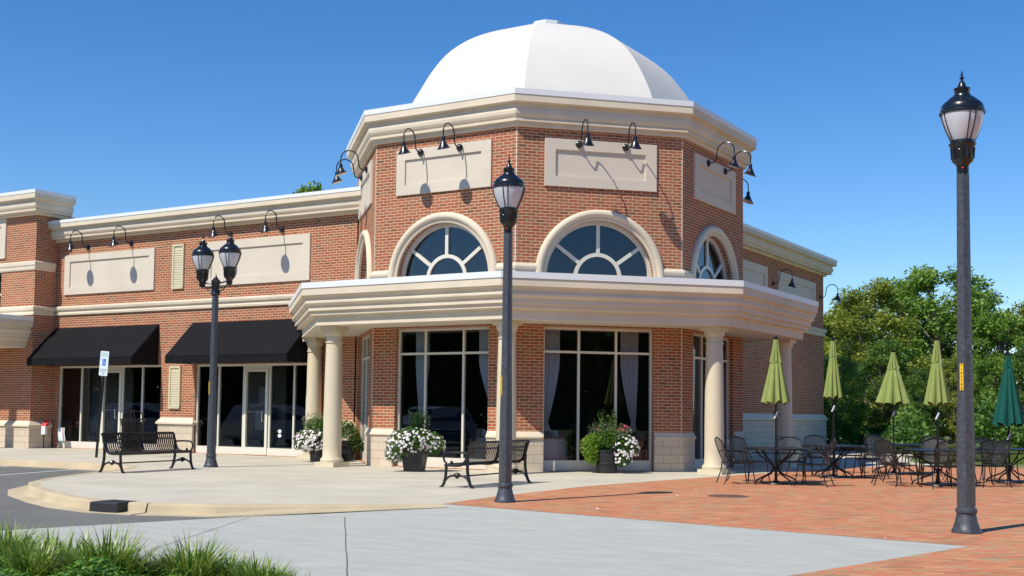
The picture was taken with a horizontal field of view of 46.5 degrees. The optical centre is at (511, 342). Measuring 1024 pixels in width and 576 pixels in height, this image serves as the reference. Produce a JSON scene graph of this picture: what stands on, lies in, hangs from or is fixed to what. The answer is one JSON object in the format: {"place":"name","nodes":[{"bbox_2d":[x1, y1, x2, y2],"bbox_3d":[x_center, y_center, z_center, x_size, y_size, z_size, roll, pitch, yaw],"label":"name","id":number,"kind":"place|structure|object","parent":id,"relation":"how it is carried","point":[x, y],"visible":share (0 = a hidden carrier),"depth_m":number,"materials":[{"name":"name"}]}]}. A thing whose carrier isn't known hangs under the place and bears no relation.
{"place":"outdoors","nodes":[
{"label":"outdoors","id":0,"kind":"place"},
{"bbox_2d":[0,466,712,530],"bbox_3d":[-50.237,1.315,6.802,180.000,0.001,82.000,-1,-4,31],"label":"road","id":1,"kind":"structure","parent":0,"point":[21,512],"depth_m":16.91,"materials":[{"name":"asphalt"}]},
{"bbox_2d":[0,459,446,516],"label":"kerb","id":2,"kind":"structure","parent":1,"relation":"on","point":[34,492],"depth_m":17.28,"materials":[{"name":"concrete"}]},
{"bbox_2d":[89,499,133,512],"bbox_3d":[-5.801,2.390,17.390,0.539,0.151,0.468,-1,-4,31],"label":"storm drain inlet","id":3,"kind":"object","parent":2,"relation":"on","point":[113,506],"visible":0.94,"depth_m":17.21,"materials":[{"name":"black"}]},
{"bbox_2d":[0,447,928,503],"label":"sidewalk","id":4,"kind":"structure","parent":0,"point":[237,479],"depth_m":23.54,"materials":[{"name":"concrete"}]},
{"bbox_2d":[41,420,48,447],"bbox_3d":[-15.520,3.050,39.568,0.200,0.930,0.145,0,-4,16],"label":"utility marker","id":5,"kind":"object","parent":4,"relation":"on","point":[44,425],"visible":1,"depth_m":39.53,"materials":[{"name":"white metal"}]},
{"bbox_2d":[95,351,108,457],"bbox_3d":[-11.298,1.700,32.737,0.300,2.930,0.056,4,-2,24],"label":"parking sign","id":6,"kind":"object","parent":4,"relation":"on","point":[104,360],"visible":1,"depth_m":32.73,"materials":[{"name":"white metal"}]},
{"bbox_2d":[120,410,145,451],"bbox_3d":[-11.569,2.687,36.297,0.777,1.264,0.777,-1,-4,31],"label":"litter bin","id":7,"kind":"object","parent":4,"relation":"on","point":[132,426],"visible":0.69,"depth_m":36.07,"materials":[{"name":"black metal"}]},
{"bbox_2d":[98,432,194,472],"bbox_3d":[-7.960,2.394,26.111,0.740,0.852,2.340,-1,-4,25],"label":"park bench","id":8,"kind":"object","parent":4,"relation":"on","point":[150,451],"visible":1,"depth_m":26.05,"materials":[{"name":"black metal"}]},
{"bbox_2d":[191,231,241,467],"bbox_3d":[-7.065,0.141,28.249,1.246,5.610,0.534,0,-3,14],"label":"street lamp","id":9,"kind":"object","parent":4,"relation":"on","point":[229,252],"visible":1,"depth_m":28.19,"materials":[{"name":"black metal"}]},
{"bbox_2d":[292,412,323,461],"bbox_3d":[-5.173,2.503,31.675,0.955,1.342,1.270,-5,-7,61],"label":"flower planter","id":10,"kind":"object","parent":4,"relation":"on","point":[315,444],"visible":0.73,"depth_m":31.46,"materials":[{"name":"plastic"}]},
{"bbox_2d":[341,420,363,460],"bbox_3d":[-4.461,2.678,32.736,0.858,1.134,0.716,-1,-4,31],"label":"flower planter","id":11,"kind":"object","parent":4,"relation":"on","point":[349,448],"visible":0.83,"depth_m":32.58,"materials":[{"name":"plastic"}]},
{"bbox_2d":[383,408,445,471],"bbox_3d":[-2.215,2.218,27.168,1.436,1.452,0.964,1,-3,-2],"label":"flower planter","id":12,"kind":"object","parent":4,"relation":"on","point":[413,456],"visible":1,"depth_m":27.04,"materials":[{"name":"plastic"}]},
{"bbox_2d":[0,19,836,474],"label":"commercial building","id":13,"kind":"structure","parent":4,"relation":"on","point":[334,299],"depth_m":30.69,"materials":[{"name":"red brick"}]},
{"bbox_2d":[65,230,89,250],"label":"wall lamp","id":14,"kind":"object","parent":13,"relation":"attached to","point":[70,246],"visible":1,"depth_m":39.11,"materials":[{"name":"black metal"}]},
{"bbox_2d":[100,367,122,448],"bbox_3d":[-13.036,2.140,38.751,0.950,2.649,0.207,-1,-4,31],"label":"door","id":15,"kind":"structure","parent":13,"relation":"in","point":[119,370],"depth_m":38.78,"materials":[{"name":"beige metal"}]},
{"bbox_2d":[89,368,135,441],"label":"glass door","id":16,"kind":"structure","parent":13,"relation":"in","point":[112,403],"depth_m":40.52,"materials":[{"name":"grey"}]},
{"bbox_2d":[109,226,132,246],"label":"wall lamp","id":17,"kind":"object","parent":13,"relation":"attached to","point":[114,242],"visible":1,"depth_m":38.03,"materials":[{"name":"black metal"}]},
{"bbox_2d":[208,215,231,237],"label":"wall lamp","id":18,"kind":"object","parent":13,"relation":"attached to","point":[213,233],"visible":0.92,"depth_m":35.72,"materials":[{"name":"black metal"}]},
{"bbox_2d":[243,366,269,454],"bbox_3d":[-7.628,2.017,35.463,0.990,2.639,0.207,-1,-4,31],"label":"door","id":19,"kind":"structure","parent":13,"relation":"in","point":[246,450],"depth_m":35.46,"materials":[{"name":"beige metal"}]},
{"bbox_2d":[255,410,264,429],"bbox_3d":[-7.599,2.373,36.421,0.650,0.600,0.030,-1,-4,31],"label":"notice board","id":20,"kind":"object","parent":13,"relation":"attached to","point":[259,424],"visible":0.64,"depth_m":36.48,"materials":[{"name":"grey"}]},
{"bbox_2d":[259,387,264,403],"bbox_3d":[-7.629,1.622,36.430,0.260,0.500,0.030,-1,-4,31],"label":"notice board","id":21,"kind":"object","parent":13,"relation":"attached to","point":[261,395],"visible":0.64,"depth_m":36.42,"materials":[{"name":"grey"}]},
{"bbox_2d":[247,366,288,448],"bbox_3d":[-7.588,2.100,36.883,1.600,2.700,0.100,-1,-4,31],"label":"glass door","id":22,"kind":"structure","parent":13,"relation":"in","point":[257,380],"depth_m":36.67,"materials":[{"name":"grey"}]},
{"bbox_2d":[260,210,283,232],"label":"wall lamp","id":23,"kind":"object","parent":13,"relation":"attached to","point":[265,228],"visible":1,"depth_m":34.66,"materials":[{"name":"black metal"}]},
{"bbox_2d":[331,159,362,184],"bbox_3d":[-4.536,-4.679,32.727,0.853,0.725,0.336,2,-3,-14],"label":"wall lamp","id":24,"kind":"object","parent":13,"relation":"attached to","point":[337,179],"visible":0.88,"depth_m":32.72,"materials":[{"name":"black metal"}]},
{"bbox_2d":[335,150,367,176],"bbox_3d":[-4.259,-4.742,31.592,0.853,0.725,0.336,2,-3,-14],"label":"wall lamp","id":25,"kind":"object","parent":13,"relation":"attached to","point":[341,171],"visible":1,"depth_m":31.55,"materials":[{"name":"black metal"}]},
{"bbox_2d":[360,335,369,460],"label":"window","id":26,"kind":"structure","parent":13,"relation":"in","point":[365,341],"depth_m":32.84,"materials":[{"name":"glass"}]},
{"bbox_2d":[397,128,423,155],"bbox_3d":[-2.476,-4.866,29.120,0.336,0.725,0.853,-1,-4,31],"label":"wall lamp","id":27,"kind":"object","parent":13,"relation":"attached to","point":[405,150],"visible":1,"depth_m":28.87,"materials":[{"name":"black metal"}]},
{"bbox_2d":[416,331,429,416],"bbox_3d":[-2.220,0.906,29.633,0.410,2.360,0.060,-1,-4,31],"label":"curtain","id":28,"kind":"object","parent":13,"relation":"hanging from","point":[420,342],"visible":0.58,"depth_m":29.66,"materials":[{"name":"white fabric"}]},
{"bbox_2d":[397,327,488,468],"bbox_3d":[-1.648,1.355,28.968,2.740,3.400,0.090,-1,-4,31],"label":"window","id":29,"kind":"structure","parent":13,"relation":"in","point":[431,461],"depth_m":29.00,"materials":[{"name":"beige metal"}]},
{"bbox_2d":[401,223,487,276],"bbox_3d":[-1.583,-2.234,29.215,2.770,1.415,0.105,-1,-4,31],"label":"arched window","id":30,"kind":"structure","parent":13,"relation":"in","point":[445,248],"depth_m":29.23,"materials":[{"name":"blue glass"}]},
{"bbox_2d":[437,123,462,150],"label":"wall lamp","id":31,"kind":"object","parent":13,"relation":"attached to","point":[445,145],"visible":1,"depth_m":28.27,"materials":[{"name":"black metal"}]},
{"bbox_2d":[479,330,488,397],"bbox_3d":[-0.583,0.768,28.645,0.480,2.160,0.060,-1,-4,31],"label":"curtain","id":32,"kind":"object","parent":13,"relation":"hanging from","point":[483,344],"visible":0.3,"depth_m":28.72,"materials":[{"name":"white fabric"}]},
{"bbox_2d":[544,330,559,430],"bbox_3d":[0.907,0.897,28.404,0.470,2.410,0.060,2,-3,-14],"label":"curtain","id":33,"kind":"object","parent":13,"relation":"hanging from","point":[552,360],"visible":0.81,"depth_m":28.42,"materials":[{"name":"white fabric"}]},
{"bbox_2d":[544,438,567,459],"bbox_3d":[0.849,2.708,28.898,1.091,0.750,1.081,-1,-4,31],"label":"dining table","id":34,"kind":"object","parent":13,"relation":"on","point":[555,449],"visible":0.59,"depth_m":28.44,"materials":[{"name":"white fabric"}]},
{"bbox_2d":[576,119,593,147],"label":"wall lamp","id":35,"kind":"object","parent":13,"relation":"attached to","point":[587,141],"visible":1,"depth_m":27.70,"materials":[{"name":"black metal"}]},
{"bbox_2d":[543,327,651,470],"bbox_3d":[2.023,1.365,28.397,2.740,3.400,0.090,2,-3,-14],"label":"window","id":36,"kind":"structure","parent":13,"relation":"in","point":[548,465],"depth_m":28.39,"materials":[{"name":"beige metal"}]},
{"bbox_2d":[546,221,651,276],"bbox_3d":[2.057,-2.223,28.650,2.770,1.415,0.105,2,-3,-14],"label":"arched window","id":37,"kind":"structure","parent":13,"relation":"in","point":[591,247],"depth_m":28.64,"materials":[{"name":"blue glass"}]},
{"bbox_2d":[620,332,637,430],"bbox_3d":[2.836,0.947,28.871,0.460,2.410,0.060,2,-3,-14],"label":"curtain","id":38,"kind":"object","parent":13,"relation":"hanging from","point":[629,363],"visible":0.98,"depth_m":28.89,"materials":[{"name":"white fabric"}]},
{"bbox_2d":[622,122,641,150],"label":"wall lamp","id":39,"kind":"object","parent":13,"relation":"attached to","point":[633,145],"visible":1,"depth_m":27.98,"materials":[{"name":"black metal"}]},
{"bbox_2d":[693,333,728,468],"bbox_3d":[5.022,1.530,30.586,0.090,3.400,2.740,-1,-4,31],"label":"window","id":40,"kind":"structure","parent":13,"relation":"in","point":[699,462],"depth_m":30.23,"materials":[{"name":"beige metal"}]},
{"bbox_2d":[696,237,726,279],"bbox_3d":[5.029,-2.060,30.819,0.105,1.415,2.770,-1,-4,31],"label":"arched window","id":41,"kind":"structure","parent":13,"relation":"in","point":[710,264],"depth_m":31.06,"materials":[{"name":"glass"}]},
{"bbox_2d":[707,142,739,168],"bbox_3d":[5.357,-4.713,30.126,0.853,0.725,0.336,-1,-4,31],"label":"wall lamp","id":42,"kind":"object","parent":13,"relation":"attached to","point":[733,163],"visible":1,"depth_m":29.99,"materials":[{"name":"black metal"}]},
{"bbox_2d":[724,151,755,176],"bbox_3d":[5.965,-4.647,31.124,0.853,0.725,0.336,-1,-4,31],"label":"wall lamp","id":43,"kind":"object","parent":13,"relation":"attached to","point":[750,171],"visible":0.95,"depth_m":30.97,"materials":[{"name":"black metal"}]},
{"bbox_2d":[743,179,753,203],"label":"wall lamp","id":44,"kind":"object","parent":13,"relation":"attached to","point":[747,199],"visible":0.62,"depth_m":33.93,"materials":[{"name":"black metal"}]},
{"bbox_2d":[439,440,531,488],"bbox_3d":[-0.461,2.274,22.541,0.740,0.852,2.340,-1,-4,29],"label":"park bench","id":45,"kind":"object","parent":4,"relation":"on","point":[466,462],"visible":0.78,"depth_m":22.05,"materials":[{"name":"black metal"}]},
{"bbox_2d":[580,408,639,473],"bbox_3d":[2.247,2.252,27.538,1.420,1.534,0.789,1,-3,0],"label":"flower planter","id":46,"kind":"object","parent":4,"relation":"on","point":[609,460],"visible":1,"depth_m":27.37,"materials":[{"name":"plastic"}]},
{"bbox_2d":[1,504,966,575],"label":"concrete apron","id":47,"kind":"object","parent":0,"point":[454,540],"visible":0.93,"depth_m":12.86,"materials":[{"name":"concrete"}]},
{"bbox_2d":[0,0,1023,383],"label":"sky","id":48,"kind":"structure","parent":0,"point":[115,106],"materials":[{"name":"blue"}]},
{"bbox_2d":[445,465,1023,575],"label":"brick plaza","id":49,"kind":"structure","parent":0,"point":[859,506],"depth_m":17.53,"materials":[{"name":"brick"}]},
{"bbox_2d":[492,156,524,502],"bbox_3d":[-0.075,-0.235,18.349,0.517,5.365,0.518,-2,-4,41],"label":"street lamp","id":50,"kind":"object","parent":49,"relation":"on","point":[508,187],"visible":1,"depth_m":18.27,"materials":[{"name":"black metal"}]},
{"bbox_2d":[708,494,747,497],"bbox_3d":[3.643,2.590,20.098,0.680,0.006,0.680,-1,-4,31],"label":"manhole cover","id":51,"kind":"object","parent":49,"relation":"on","point":[729,496],"visible":1,"depth_m":19.98,"materials":[{"name":"grey"}]},
{"bbox_2d":[714,437,756,484],"bbox_3d":[4.435,2.358,23.802,0.736,0.938,0.623,1,-3,-6],"label":"patio chair","id":52,"kind":"object","parent":49,"relation":"on","point":[724,454],"visible":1,"depth_m":23.65,"materials":[{"name":"grey metal"}]},
{"bbox_2d":[727,436,769,482],"bbox_3d":[4.870,2.415,24.677,0.623,0.938,0.736,3,-4,-33],"label":"patio chair","id":53,"kind":"object","parent":49,"relation":"on","point":[746,454],"visible":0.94,"depth_m":24.86,"materials":[{"name":"black metal"}]},
{"bbox_2d":[761,335,789,484],"bbox_3d":[5.305,1.343,23.953,0.582,2.980,0.580,-1,-4,31],"label":"patio umbrella","id":54,"kind":"object","parent":49,"relation":"on","point":[775,391],"visible":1,"depth_m":23.87,"materials":[{"name":"fabric"}]},
{"bbox_2d":[741,447,810,485],"bbox_3d":[5.292,2.475,23.886,1.380,0.725,1.380,-1,-4,21],"label":"patio table","id":55,"kind":"object","parent":49,"relation":"on","point":[789,449],"visible":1,"depth_m":23.73,"materials":[{"name":"black metal"}]},
{"bbox_2d":[777,436,806,482],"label":"patio chair","id":56,"kind":"object","parent":49,"relation":"on","point":[782,455],"visible":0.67,"depth_m":25.01,"materials":[{"name":"black metal"}]},
{"bbox_2d":[777,435,813,475],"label":"patio chair","id":57,"kind":"object","parent":49,"relation":"on","point":[778,437],"visible":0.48,"depth_m":27.16,"materials":[{"name":"black metal"}]},
{"bbox_2d":[794,439,835,486],"bbox_3d":[5.960,2.349,23.345,0.736,0.938,0.623,-1,-4,28],"label":"patio chair","id":58,"kind":"object","parent":49,"relation":"on","point":[825,457],"visible":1,"depth_m":23.22,"materials":[{"name":"black metal"}]},
{"bbox_2d":[803,435,837,475],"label":"patio chair","id":59,"kind":"object","parent":49,"relation":"on","point":[814,455],"visible":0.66,"depth_m":27.86,"materials":[{"name":"black metal"}]},
{"bbox_2d":[821,338,846,477],"bbox_3d":[7.204,1.459,26.711,0.580,3.120,0.580,-1,-4,31],"label":"patio umbrella","id":60,"kind":"object","parent":49,"relation":"on","point":[832,389],"visible":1,"depth_m":26.66,"materials":[{"name":"fabric"}]},
{"bbox_2d":[802,444,865,478],"bbox_3d":[7.189,2.660,26.640,1.380,0.725,1.380,0,-3,4],"label":"patio table","id":61,"kind":"object","parent":49,"relation":"on","point":[836,446],"visible":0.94,"depth_m":26.47,"materials":[{"name":"black metal"}]},
{"bbox_2d":[832,435,863,473],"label":"patio chair","id":62,"kind":"object","parent":49,"relation":"on","point":[839,452],"visible":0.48,"depth_m":28.99,"materials":[{"name":"black metal"}]},
{"bbox_2d":[843,436,882,477],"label":"patio chair","id":63,"kind":"object","parent":49,"relation":"on","point":[868,451],"visible":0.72,"depth_m":27.39,"materials":[{"name":"black metal"}]},
{"bbox_2d":[851,437,890,479],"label":"patio chair","id":64,"kind":"object","parent":49,"relation":"on","point":[863,459],"visible":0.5,"depth_m":26.21,"materials":[{"name":"black metal"}]},
{"bbox_2d":[863,434,895,471],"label":"patio chair","id":65,"kind":"object","parent":49,"relation":"on","point":[866,440],"visible":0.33,"depth_m":29.82,"materials":[{"name":"black metal"}]},
{"bbox_2d":[870,438,912,484],"bbox_3d":[7.822,2.449,24.650,0.736,0.938,0.623,-2,-4,40],"label":"patio chair","id":66,"kind":"object","parent":49,"relation":"on","point":[874,452],"visible":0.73,"depth_m":24.65,"materials":[{"name":"black metal"}]},
{"bbox_2d":[875,349,909,474],"bbox_3d":[9.160,1.662,28.653,0.808,2.990,0.801,0,-4,19],"label":"patio umbrella","id":67,"kind":"object","parent":49,"relation":"on","point":[893,391],"visible":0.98,"depth_m":28.54,"materials":[{"name":"fabric"}]},
{"bbox_2d":[868,443,922,474],"bbox_3d":[9.160,2.798,28.589,1.380,0.725,1.380,1,-3,-13],"label":"patio table","id":68,"kind":"object","parent":49,"relation":"on","point":[900,444],"visible":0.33,"depth_m":28.32,"materials":[{"name":"black metal"}]},
{"bbox_2d":[873,439,920,486],"bbox_3d":[7.606,2.387,23.651,0.736,0.938,0.623,2,-4,-28],"label":"patio chair","id":69,"kind":"object","parent":49,"relation":"on","point":[890,448],"visible":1,"depth_m":23.52,"materials":[{"name":"black metal"}]},
{"bbox_2d":[900,435,935,474],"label":"patio chair","id":70,"kind":"object","parent":49,"relation":"on","point":[923,437],"visible":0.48,"depth_m":29.25,"materials":[{"name":"black metal"}]},
{"bbox_2d":[902,436,942,476],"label":"patio chair","id":71,"kind":"object","parent":49,"relation":"on","point":[922,454],"visible":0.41,"depth_m":27.71,"materials":[{"name":"black metal"}]},
{"bbox_2d":[902,448,956,486],"bbox_3d":[8.582,2.522,24.007,1.380,0.725,1.380,3,-4,-30],"label":"patio table","id":72,"kind":"object","parent":49,"relation":"on","point":[924,450],"visible":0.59,"depth_m":23.93,"materials":[{"name":"black metal"}]},
{"bbox_2d":[917,438,950,483],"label":"patio chair","id":73,"kind":"object","parent":49,"relation":"on","point":[928,460],"visible":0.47,"depth_m":25.18,"materials":[{"name":"black metal"}]},
{"bbox_2d":[923,337,952,485],"bbox_3d":[8.596,1.385,24.074,0.580,2.990,0.580,-1,-4,31],"label":"patio umbrella","id":74,"kind":"object","parent":49,"relation":"on","point":[937,392],"visible":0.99,"depth_m":24.01,"materials":[{"name":"fabric"}]},
{"bbox_2d":[921,441,956,488],"bbox_3d":[8.346,2.363,23.082,0.623,0.938,0.736,1,-3,0],"label":"patio chair","id":75,"kind":"object","parent":49,"relation":"on","point":[936,465],"visible":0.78,"depth_m":22.84,"materials":[{"name":"black metal"}]},
{"bbox_2d":[939,70,985,533],"bbox_3d":[5.445,-0.522,14.348,0.540,5.600,0.540,-1,-4,21],"label":"street lamp","id":76,"kind":"object","parent":49,"relation":"on","point":[962,113],"visible":1,"depth_m":14.27,"materials":[{"name":"black metal"}]},
{"bbox_2d":[975,437,1006,480],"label":"patio chair","id":77,"kind":"object","parent":49,"relation":"on","point":[979,439],"visible":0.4,"depth_m":26.72,"materials":[{"name":"black metal"}]},
{"bbox_2d":[975,440,1012,487],"bbox_3d":[9.555,2.421,23.825,0.736,0.938,0.623,1,-3,-13],"label":"patio chair","id":78,"kind":"object","parent":49,"relation":"on","point":[1000,455],"visible":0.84,"depth_m":23.86,"materials":[{"name":"black metal"}]},
{"bbox_2d":[975,448,1023,482],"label":"patio table","id":79,"kind":"object","parent":49,"relation":"on","point":[1011,467],"visible":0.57,"depth_m":25.48,"materials":[{"name":"black metal"}]},
{"bbox_2d":[979,439,1020,485],"bbox_3d":[10.110,2.483,24.764,0.623,0.938,0.736,-3,-5,45],"label":"patio chair","id":80,"kind":"object","parent":49,"relation":"on","point":[986,445],"visible":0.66,"depth_m":24.64,"materials":[{"name":"black metal"}]},
{"bbox_2d":[992,352,1023,482],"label":"patio umbrella","id":81,"kind":"object","parent":49,"relation":"on","point":[1008,411],"visible":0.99,"depth_m":25.48,"materials":[{"name":"fabric"}]},
{"bbox_2d":[826,436,1023,467],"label":"lawn","id":82,"kind":"structure","parent":0,"point":[1020,465],"depth_m":35.87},
{"bbox_2d":[292,181,323,193],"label":"broadleaf tree","id":83,"kind":"object","parent":82,"relation":"on","point":[310,188],"visible":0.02,"depth_m":56.06,"materials":[{"name":"green plant"}]},
{"bbox_2d":[823,311,868,442],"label":"broadleaf tree","id":84,"kind":"object","parent":82,"relation":"on","point":[829,331],"visible":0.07,"depth_m":61.67,"materials":[{"name":"green plant"}]},
{"bbox_2d":[824,355,870,448],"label":"broadleaf tree","id":85,"kind":"object","parent":82,"relation":"on","point":[856,414],"visible":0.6,"depth_m":49.38,"materials":[{"name":"green plant"}]},
{"bbox_2d":[823,277,930,426],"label":"broadleaf tree","id":86,"kind":"object","parent":82,"relation":"on","point":[847,308],"visible":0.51,"depth_m":57.24,"materials":[{"name":"green plant"}]},
{"bbox_2d":[847,339,918,432],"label":"broadleaf tree","id":87,"kind":"object","parent":82,"relation":"on","point":[879,350],"visible":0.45,"depth_m":51.73,"materials":[{"name":"green plant"}]},
{"bbox_2d":[838,276,955,411],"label":"broadleaf tree","id":88,"kind":"object","parent":82,"relation":"on","point":[897,314],"visible":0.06,"depth_m":65.16,"materials":[{"name":"green plant"}]},
{"bbox_2d":[901,366,944,443],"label":"broadleaf tree","id":89,"kind":"object","parent":82,"relation":"on","point":[920,377],"visible":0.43,"depth_m":48.74,"materials":[{"name":"green plant"}]},
{"bbox_2d":[824,380,1023,453],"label":"undergrowth","id":90,"kind":"object","parent":82,"relation":"on","point":[906,427],"visible":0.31,"depth_m":45.89,"materials":[{"name":"green plant"}]},
{"bbox_2d":[867,263,1020,428],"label":"broadleaf tree","id":91,"kind":"object","parent":82,"relation":"on","point":[923,281],"visible":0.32,"depth_m":61.06,"materials":[{"name":"green plant"}]},
{"bbox_2d":[936,353,976,442],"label":"broadleaf tree","id":92,"kind":"object","parent":82,"relation":"on","point":[949,431],"visible":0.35,"depth_m":49.76,"materials":[{"name":"green plant"}]},
{"bbox_2d":[910,450,1023,463],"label":"lawn grass","id":93,"kind":"structure","parent":82,"relation":"on","point":[1012,457],"depth_m":36.57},
{"bbox_2d":[930,289,1007,384],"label":"broadleaf tree","id":94,"kind":"object","parent":82,"relation":"on","point":[948,350],"visible":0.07,"depth_m":63.83,"materials":[{"name":"green plant"}]},
{"bbox_2d":[948,310,1023,414],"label":"broadleaf tree","id":95,"kind":"object","parent":82,"relation":"on","point":[998,325],"visible":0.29,"depth_m":57.54,"materials":[{"name":"green plant"}]},
{"bbox_2d":[973,356,1022,443],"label":"broadleaf tree","id":96,"kind":"object","parent":82,"relation":"on","point":[992,377],"visible":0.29,"depth_m":49.75,"materials":[{"name":"green plant"}]},
{"bbox_2d":[979,299,1023,392],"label":"broadleaf tree","id":97,"kind":"object","parent":82,"relation":"on","point":[1021,311],"visible":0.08,"depth_m":59.67,"materials":[{"name":"green plant"}]},
{"bbox_2d":[997,344,1023,415],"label":"broadleaf tree","id":98,"kind":"object","parent":82,"relation":"on","point":[1018,365],"visible":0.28,"depth_m":48.96,"materials":[{"name":"green plant"}]},
{"label":"planting bed","id":99,"kind":"structure","parent":0,"visible":0},
{"bbox_2d":[0,509,74,556],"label":"ornamental grass","id":100,"kind":"object","parent":99,"relation":"on","point":[7,531],"depth_m":7.89,"materials":[{"name":"plant"}]},
{"bbox_2d":[0,526,83,575],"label":"ornamental grass","id":101,"kind":"object","parent":99,"relation":"on","point":[22,563],"depth_m":7.14,"materials":[{"name":"plant"}]},
{"bbox_2d":[8,523,95,566],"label":"ornamental grass","id":102,"kind":"object","parent":99,"relation":"on","point":[69,545],"depth_m":7.59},
{"bbox_2d":[29,535,157,575],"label":"ornamental grass","id":103,"kind":"object","parent":99,"relation":"on","point":[76,555],"depth_m":7.19,"materials":[{"name":"plant"}]},
{"bbox_2d":[41,518,182,575],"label":"ornamental grass","id":104,"kind":"object","parent":99,"relation":"on","point":[114,550],"depth_m":7.27,"materials":[{"name":"plant"}]},
{"bbox_2d":[0,550,289,575],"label":"groundcover","id":105,"kind":"object","parent":99,"relation":"on","point":[94,562],"visible":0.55,"depth_m":6.96,"materials":[{"name":"green plant"}]},
{"bbox_2d":[132,542,184,575],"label":"ornamental grass","id":106,"kind":"object","parent":99,"relation":"on","point":[154,562],"depth_m":7.46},
{"bbox_2d":[136,526,251,575],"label":"ornamental grass","id":107,"kind":"object","parent":99,"relation":"on","point":[199,566],"depth_m":7.35,"materials":[{"name":"plant"}]},
{"bbox_2d":[194,548,277,575],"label":"ornamental grass","id":108,"kind":"object","parent":99,"relation":"on","point":[220,569],"depth_m":7.42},
{"bbox_2d":[220,551,310,575],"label":"ornamental grass","id":109,"kind":"object","parent":99,"relation":"on","point":[256,572],"depth_m":7.34,"materials":[{"name":"plant"}]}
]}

